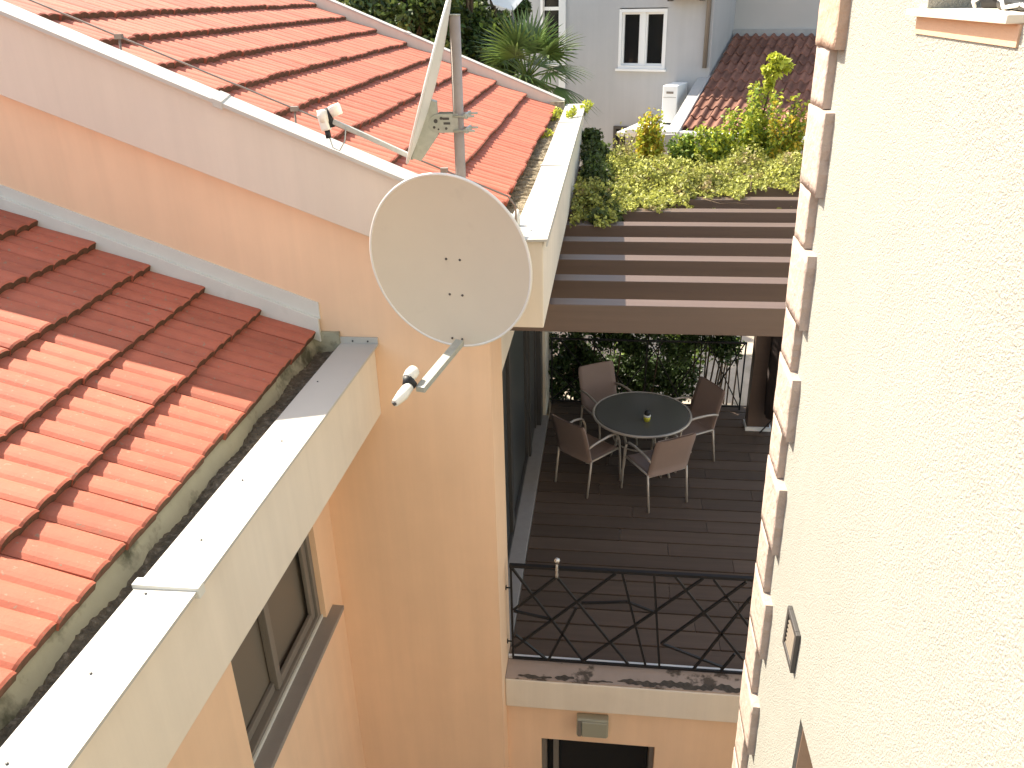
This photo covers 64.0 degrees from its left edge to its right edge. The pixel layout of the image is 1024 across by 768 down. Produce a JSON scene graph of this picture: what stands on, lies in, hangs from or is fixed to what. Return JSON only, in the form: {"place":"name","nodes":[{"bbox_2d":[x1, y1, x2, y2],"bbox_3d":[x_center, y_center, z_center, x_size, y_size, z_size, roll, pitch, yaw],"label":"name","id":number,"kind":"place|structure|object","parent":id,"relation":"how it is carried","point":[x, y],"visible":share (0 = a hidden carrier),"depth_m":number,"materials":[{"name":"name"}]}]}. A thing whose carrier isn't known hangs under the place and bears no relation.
{"place":"outdoors","nodes":[
{"label":"outdoors","id":0,"kind":"place"},
{"bbox_2d":[336,0,476,56],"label":"broadleaf tree","id":1,"kind":"object","parent":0,"point":[409,15],"visible":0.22,"depth_m":12.68,"materials":[{"name":"green plant"}]},
{"bbox_2d":[416,0,521,75],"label":"broadleaf tree","id":2,"kind":"object","parent":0,"point":[483,19],"visible":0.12,"depth_m":13.71,"materials":[{"name":"green plant"}]},
{"bbox_2d":[487,0,819,165],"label":"grey house","id":3,"kind":"structure","parent":0,"point":[634,57],"depth_m":16.54,"materials":[{"name":"white paint"}]},
{"bbox_2d":[540,0,558,65],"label":"window","id":4,"kind":"structure","parent":3,"relation":"in","point":[544,4],"depth_m":18.20,"materials":[{"name":"white glass"}]},
{"bbox_2d":[613,126,629,159],"bbox_3d":[2.424,-4.189,17.891,0.510,2.770,0.080,11,28,24],"label":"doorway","id":5,"kind":"structure","parent":3,"relation":"in","point":[615,128],"depth_m":17.42,"materials":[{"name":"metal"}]},
{"bbox_2d":[615,8,667,71],"bbox_3d":[2.626,-6.906,16.473,1.070,1.155,0.180,11,28,24],"label":"window","id":6,"kind":"structure","parent":3,"relation":"in","point":[642,32],"depth_m":16.50,"materials":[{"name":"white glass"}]},
{"bbox_2d":[661,82,687,122],"bbox_3d":[3.220,-5.569,16.256,0.300,0.728,0.706,11,28,24],"label":"air conditioner","id":7,"kind":"object","parent":3,"relation":"on","point":[674,96],"visible":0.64,"depth_m":15.99,"materials":[{"name":"white plastic"}]},
{"bbox_2d":[553,332,753,405],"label":"garden terrace","id":8,"kind":"structure","parent":0,"point":[749,340],"depth_m":12.70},
{"bbox_2d":[491,0,521,68],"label":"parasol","id":9,"kind":"object","parent":8,"relation":"on","point":[509,4],"visible":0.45,"depth_m":13.67,"materials":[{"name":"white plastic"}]},
{"bbox_2d":[484,0,532,70],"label":"dark tree","id":10,"kind":"object","parent":8,"relation":"on","point":[523,4],"visible":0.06,"depth_m":14.61,"materials":[{"name":"plant"}]},
{"bbox_2d":[469,6,599,124],"bbox_3d":[0.318,-3.418,13.460,2.328,5.285,2.417,2,26,7],"label":"fan palm","id":11,"kind":"object","parent":8,"relation":"on","point":[528,37],"visible":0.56,"depth_m":12.42,"materials":[{"name":"green plant"}]},
{"bbox_2d":[610,121,637,357],"bbox_3d":[1.476,-1.518,11.053,0.380,3.872,0.397,-8,26,-14],"label":"wispy plant","id":12,"kind":"object","parent":8,"relation":"on","point":[621,142],"visible":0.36,"depth_m":10.33,"materials":[{"name":"green plant"}]},
{"bbox_2d":[548,332,744,402],"bbox_3d":[1.798,-1.000,10.829,2.952,3.116,1.197,2,26,7],"label":"garden hedge","id":13,"kind":"object","parent":8,"relation":"on","point":[565,361],"visible":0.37,"depth_m":11.04,"materials":[{"name":"green plant"}]},
{"bbox_2d":[632,107,666,389],"bbox_3d":[1.744,-1.515,10.797,0.445,4.075,0.437,2,26,7],"label":"golden shrub","id":14,"kind":"object","parent":8,"relation":"on","point":[648,140],"visible":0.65,"depth_m":10.02,"materials":[{"name":"yellow plant"}]},
{"bbox_2d":[665,129,698,394],"bbox_3d":[2.141,-1.409,10.878,0.556,3.796,0.399,-16,29,-28],"label":"green shrub","id":15,"kind":"object","parent":8,"relation":"on","point":[687,145],"visible":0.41,"depth_m":10.11,"materials":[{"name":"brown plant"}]},
{"bbox_2d":[691,121,731,399],"bbox_3d":[2.496,-1.411,10.756,0.509,3.889,0.555,-22,32,-36],"label":"light shrub","id":16,"kind":"object","parent":8,"relation":"on","point":[714,146],"visible":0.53,"depth_m":9.94,"materials":[{"name":"green plant"}]},
{"bbox_2d":[719,51,795,404],"bbox_3d":[2.958,-1.769,10.562,0.782,4.683,0.599,-8,26,-14],"label":"tall shrub","id":17,"kind":"object","parent":8,"relation":"on","point":[754,123],"visible":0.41,"depth_m":9.82,"materials":[{"name":"green plant"}]},
{"bbox_2d":[764,93,810,160],"bbox_3d":[3.316,-1.450,10.388,0.592,4.241,0.378,2,26,7],"label":"amber shrub","id":18,"kind":"object","parent":8,"relation":"on","point":[790,138],"visible":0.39,"depth_m":9.63,"materials":[{"name":"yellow plant"}]},
{"bbox_3d":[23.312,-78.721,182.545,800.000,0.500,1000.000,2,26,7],"label":"ground","id":19,"kind":"structure","parent":0,"visible":0},
{"bbox_2d":[0,0,772,767],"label":"peach house","id":20,"kind":"structure","parent":19,"relation":"on","point":[252,514],"depth_m":5.16,"materials":[{"name":"paint"}]},
{"bbox_2d":[29,0,520,225],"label":"lightning conductor","id":21,"kind":"object","parent":20,"relation":"attached to","point":[294,109],"visible":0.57,"depth_m":4.83,"materials":[{"name":"metal"}]},
{"bbox_2d":[231,535,320,757],"bbox_3d":[-1.510,1.330,5.042,0.085,1.392,1.300,2,26,7],"label":"window","id":22,"kind":"structure","parent":20,"relation":"in","point":[265,662],"depth_m":5.22,"materials":[{"name":"brown metal"}]},
{"bbox_2d":[449,14,465,177],"bbox_3d":[-0.274,-1.109,4.594,0.077,1.763,0.180,2,26,7],"label":"antenna mast","id":23,"kind":"object","parent":20,"relation":"attached to","point":[456,75],"visible":0.46,"depth_m":4.29,"materials":[{"name":"metal"}]},
{"bbox_2d":[317,0,477,163],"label":"satellite dish","id":24,"kind":"object","parent":23,"relation":"attached to","point":[431,123],"visible":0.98,"depth_m":4.35,"materials":[{"name":"white metal"}]},
{"bbox_2d":[369,172,531,405],"bbox_3d":[-0.429,-0.584,4.295,0.864,1.016,0.788,-16,29,-28],"label":"satellite dish","id":25,"kind":"object","parent":23,"relation":"attached to","point":[450,258],"visible":1,"depth_m":4.40,"materials":[{"name":"beige metal"}]},
{"bbox_2d":[502,331,536,562],"bbox_3d":[0.021,0.212,8.129,0.095,2.486,3.815,2,26,7],"label":"sliding door","id":26,"kind":"structure","parent":20,"relation":"in","point":[519,369],"depth_m":8.60,"materials":[{"name":"black glass"}]},
{"bbox_2d":[541,128,553,137],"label":"gutter weed","id":27,"kind":"object","parent":20,"relation":"on","point":[549,131],"visible":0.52,"depth_m":8.66,"materials":[{"name":"green plant"}]},
{"bbox_2d":[551,106,562,120],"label":"gutter weed","id":28,"kind":"object","parent":20,"relation":"on","point":[555,115],"visible":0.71,"depth_m":9.74,"materials":[{"name":"green plant"}]},
{"bbox_2d":[565,105,577,117],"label":"gutter weed","id":29,"kind":"object","parent":20,"relation":"on","point":[570,113],"visible":1,"depth_m":9.29,"materials":[{"name":"green plant"}]},
{"bbox_2d":[551,414,620,498],"bbox_3d":[0.813,0.697,9.039,0.646,0.894,0.539,-23,33,-38],"label":"patio chair","id":30,"kind":"object","parent":20,"relation":"on","point":[578,442],"visible":0.98,"depth_m":8.86,"materials":[{"name":"beige metal"}]},
{"bbox_2d":[580,99,593,115],"bbox_3d":[0.905,-3.402,10.091,0.153,0.188,0.300,10,28,23],"label":"gutter weed","id":31,"kind":"object","parent":20,"relation":"on","point":[589,104],"visible":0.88,"depth_m":10.09,"materials":[{"name":"green plant"}]},
{"bbox_2d":[576,713,608,737],"bbox_3d":[0.665,2.827,6.776,0.260,0.190,0.096,2,26,7],"label":"wall lamp","id":32,"kind":"object","parent":20,"relation":"attached to","point":[592,725],"visible":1,"depth_m":6.73,"materials":[{"name":"grey glass"}]},
{"bbox_2d":[542,738,653,767],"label":"doorway","id":33,"kind":"structure","parent":20,"relation":"in","point":[556,753],"depth_m":7.22,"materials":[{"name":"black glass"}]},
{"bbox_2d":[578,360,637,445],"bbox_3d":[1.145,0.271,9.916,0.539,0.894,0.646,-12,27,-20],"label":"patio chair","id":34,"kind":"object","parent":20,"relation":"on","point":[597,382],"visible":0.49,"depth_m":10.01,"materials":[{"name":"beige metal"}]},
{"bbox_2d":[505,563,753,674],"bbox_3d":[1.127,1.873,6.458,2.358,0.967,0.040,2,26,7],"label":"balcony railing","id":35,"kind":"object","parent":20,"relation":"on","point":[622,572],"visible":0.8,"depth_m":6.45,"materials":[{"name":"black metal"}]},
{"bbox_2d":[554,557,559,577],"bbox_3d":[0.348,1.417,6.338,0.052,0.176,0.054,2,26,7],"label":"rail ornament","id":36,"kind":"object","parent":35,"relation":"attached to","point":[556,560],"visible":1,"depth_m":6.31,"materials":[{"name":"beige metal"}]},
{"bbox_2d":[592,391,691,480],"bbox_3d":[1.465,0.639,9.351,1.110,0.706,1.110,2,26,7],"label":"patio table","id":37,"kind":"object","parent":20,"relation":"on","point":[622,413],"visible":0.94,"depth_m":9.16,"materials":[{"name":"grey glass"}]},
{"bbox_2d":[644,410,650,421],"bbox_3d":[1.484,0.347,8.999,0.080,0.128,0.084,2,26,7],"label":"table candle","id":38,"kind":"object","parent":37,"relation":"on","point":[647,415],"visible":1,"depth_m":8.97,"materials":[{"name":"yellow glass"}]},
{"bbox_2d":[551,337,746,409],"bbox_3d":[1.743,-0.130,10.655,2.470,0.954,0.030,2,26,7],"label":"garden railing","id":39,"kind":"object","parent":20,"relation":"on","point":[651,341],"visible":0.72,"depth_m":10.55,"materials":[{"name":"black metal"}]},
{"bbox_2d":[510,166,799,431],"bbox_3d":[2.182,-0.142,8.185,3.938,3.084,4.844,2,26,7],"label":"pergola","id":40,"kind":"object","parent":20,"relation":"on","point":[702,267],"visible":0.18,"depth_m":6.40,"materials":[{"name":"brown wood"}]},
{"bbox_2d":[569,127,802,391],"bbox_3d":[2.411,-0.733,9.389,3.436,3.845,3.710,2,26,7],"label":"ivy mat","id":41,"kind":"object","parent":40,"relation":"on","point":[598,191],"visible":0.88,"depth_m":8.55,"materials":[{"name":"green plant"}]},
{"bbox_2d":[620,432,695,512],"bbox_3d":[1.558,0.822,8.738,0.539,0.894,0.646,-12,27,-20],"label":"patio chair","id":42,"kind":"object","parent":20,"relation":"on","point":[663,457],"visible":0.95,"depth_m":8.51,"materials":[{"name":"beige fabric"}]},
{"bbox_2d":[651,376,724,472],"bbox_3d":[2.038,0.452,9.491,0.646,0.894,0.539,-12,27,-21],"label":"patio chair","id":43,"kind":"object","parent":20,"relation":"on","point":[707,398],"visible":0.57,"depth_m":9.46,"materials":[{"name":"beige metal"}]},
{"bbox_2d":[759,337,782,432],"bbox_3d":[3.194,-0.227,9.567,0.364,1.997,0.377,2,26,7],"label":"closed parasol","id":44,"kind":"object","parent":20,"relation":"on","point":[775,351],"visible":0.23,"depth_m":9.61,"materials":[{"name":"brown fabric"}]},
{"bbox_2d":[732,0,1023,767],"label":"cream house","id":45,"kind":"structure","parent":19,"relation":"on","point":[889,565],"depth_m":1.85,"materials":[{"name":"paint"}]},
{"bbox_2d":[782,605,800,672],"bbox_3d":[0.952,0.870,2.795,0.016,0.165,0.150,2,26,7],"label":"wall vent","id":46,"kind":"object","parent":45,"relation":"attached to","point":[791,638],"depth_m":2.78,"materials":[{"name":"metal"}]},
{"bbox_2d":[796,730,812,767],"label":"window","id":47,"kind":"structure","parent":45,"relation":"in","point":[803,759],"depth_m":2.73,"materials":[{"name":"glass"}]},
{"bbox_2d":[971,0,1023,10],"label":"cable bundle","id":48,"kind":"object","parent":45,"relation":"on","point":[1018,5],"visible":0.97,"depth_m":1.53,"materials":[{"name":"plastic"}]}
]}

